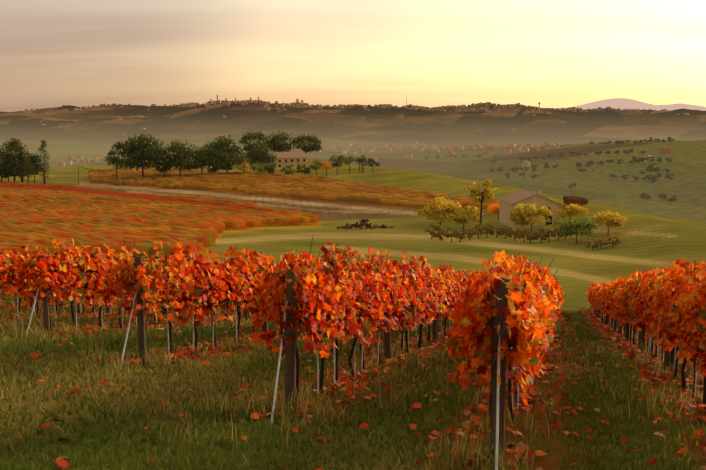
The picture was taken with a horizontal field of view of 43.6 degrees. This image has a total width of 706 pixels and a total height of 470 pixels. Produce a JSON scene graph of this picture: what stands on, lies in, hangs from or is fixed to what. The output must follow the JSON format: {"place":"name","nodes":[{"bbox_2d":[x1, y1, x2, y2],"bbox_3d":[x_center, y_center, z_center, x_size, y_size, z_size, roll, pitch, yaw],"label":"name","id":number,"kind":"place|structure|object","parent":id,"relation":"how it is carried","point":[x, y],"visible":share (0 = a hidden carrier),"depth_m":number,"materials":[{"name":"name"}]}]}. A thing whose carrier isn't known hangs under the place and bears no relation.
{"place":"outdoors","nodes":[
{"label":"outdoors","id":0,"kind":"place"},
{"bbox_2d":[2,265,693,348],"bbox_3d":[-7.397,1.230,37.215,49.281,9.812,64.310,0,8,-2],"label":"vine foliage","id":1,"kind":"object","parent":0,"point":[513,344],"visible":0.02,"depth_m":14.28,"materials":[{"name":"orange plant"}]},
{"bbox_2d":[0,255,702,352],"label":"vineyard wires","id":2,"kind":"object","parent":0,"point":[206,261],"visible":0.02,"depth_m":13.78,"materials":[{"name":"grey metal"}]},
{"bbox_2d":[0,103,705,469],"bbox_3d":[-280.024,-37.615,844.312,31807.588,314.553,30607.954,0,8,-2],"label":"ground","id":3,"kind":"structure","parent":0,"point":[654,231],"depth_m":244.75,"materials":[{"name":"green plant"}]},
{"bbox_2d":[0,180,320,255],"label":"vineyard rows","id":4,"kind":"object","parent":3,"relation":"on","point":[39,215],"visible":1,"depth_m":165.95,"materials":[{"name":"orange plant"}]},
{"bbox_2d":[78,159,297,189],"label":"utility poles","id":5,"kind":"object","parent":3,"relation":"on","point":[169,172],"visible":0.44,"depth_m":311.23,"materials":[{"name":"brown wood"}]},
{"bbox_2d":[121,184,415,218],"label":"fence posts","id":6,"kind":"object","parent":3,"relation":"on","point":[293,203],"visible":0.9,"depth_m":224.16,"materials":[{"name":"brown wood"}]},
{"bbox_2d":[263,152,308,166],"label":"farmhouse","id":7,"kind":"object","parent":3,"relation":"on","point":[289,157],"visible":0.6,"depth_m":401.06,"materials":[{"name":"tile"}]},
{"bbox_2d":[88,168,561,208],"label":"gold vineyard rows","id":8,"kind":"object","parent":3,"relation":"on","point":[306,186],"visible":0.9,"depth_m":285.36,"materials":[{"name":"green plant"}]},
{"bbox_2d":[0,129,676,249],"bbox_3d":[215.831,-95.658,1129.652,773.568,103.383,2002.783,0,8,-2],"label":"tree","id":9,"kind":"object","parent":3,"relation":"on","point":[216,157],"depth_m":317.79,"materials":[{"name":"green plant"}]},
{"bbox_2d":[18,255,673,467],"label":"vineyard posts","id":10,"kind":"object","parent":3,"relation":"on","point":[290,360],"visible":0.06,"depth_m":8.46,"materials":[{"name":"brown wood"}]},
{"bbox_2d":[0,289,705,469],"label":"grass","id":11,"kind":"structure","parent":3,"relation":"on","point":[230,412],"depth_m":8.89,"materials":[{"name":"green plant"}]},
{"bbox_2d":[0,290,705,469],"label":"fallen leaves","id":12,"kind":"object","parent":3,"relation":"on","point":[466,423],"visible":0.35,"depth_m":11.05,"materials":[{"name":"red plant"}]},
{"bbox_2d":[0,237,705,423],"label":"vine","id":13,"kind":"object","parent":3,"relation":"on","point":[632,296],"depth_m":15.22,"materials":[{"name":"orange plant"}]},
{"bbox_2d":[20,95,688,167],"bbox_3d":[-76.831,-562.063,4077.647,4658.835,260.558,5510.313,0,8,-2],"label":"town buildings","id":14,"kind":"structure","parent":3,"relation":"on","point":[488,147],"depth_m":5140.37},
{"bbox_2d":[13,276,696,469],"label":"metal stakes","id":15,"kind":"object","parent":3,"relation":"on","point":[497,413],"visible":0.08,"depth_m":10.58,"materials":[{"name":"grey metal"}]},
{"bbox_2d":[336,219,392,228],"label":"bushes","id":16,"kind":"object","parent":3,"relation":"on","point":[363,222],"visible":0.88,"depth_m":168.56,"materials":[{"name":"green plant"}]},
{"bbox_2d":[102,241,705,405],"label":"vine foliage","id":17,"kind":"object","parent":3,"relation":"on","point":[678,304],"visible":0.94,"depth_m":8.82,"materials":[{"name":"orange plant"}]},
{"bbox_2d":[498,200,501,221],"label":"farmhouse annex","id":18,"kind":"object","parent":3,"relation":"on","point":[500,203],"visible":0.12,"depth_m":179.22,"materials":[{"name":"stone"}]},
{"bbox_2d":[499,189,560,227],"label":"farmhouse","id":19,"kind":"object","parent":3,"relation":"on","point":[509,202],"visible":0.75,"depth_m":167.17,"materials":[{"name":"stone"}]},
{"bbox_2d":[563,195,587,207],"bbox_3d":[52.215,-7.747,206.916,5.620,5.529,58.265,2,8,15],"label":"shed","id":20,"kind":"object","parent":3,"relation":"on","point":[577,200],"visible":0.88,"depth_m":190.17,"materials":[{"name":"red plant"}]},
{"bbox_2d":[0,0,705,111],"label":"sky","id":21,"kind":"structure","parent":0,"point":[554,54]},
{"bbox_2d":[564,98,705,110],"bbox_3d":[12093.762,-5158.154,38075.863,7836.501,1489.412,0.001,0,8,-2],"label":"mountain","id":22,"kind":"structure","parent":0,"point":[621,103],"depth_m":38011.44,"materials":[{"name":"grey stone"}]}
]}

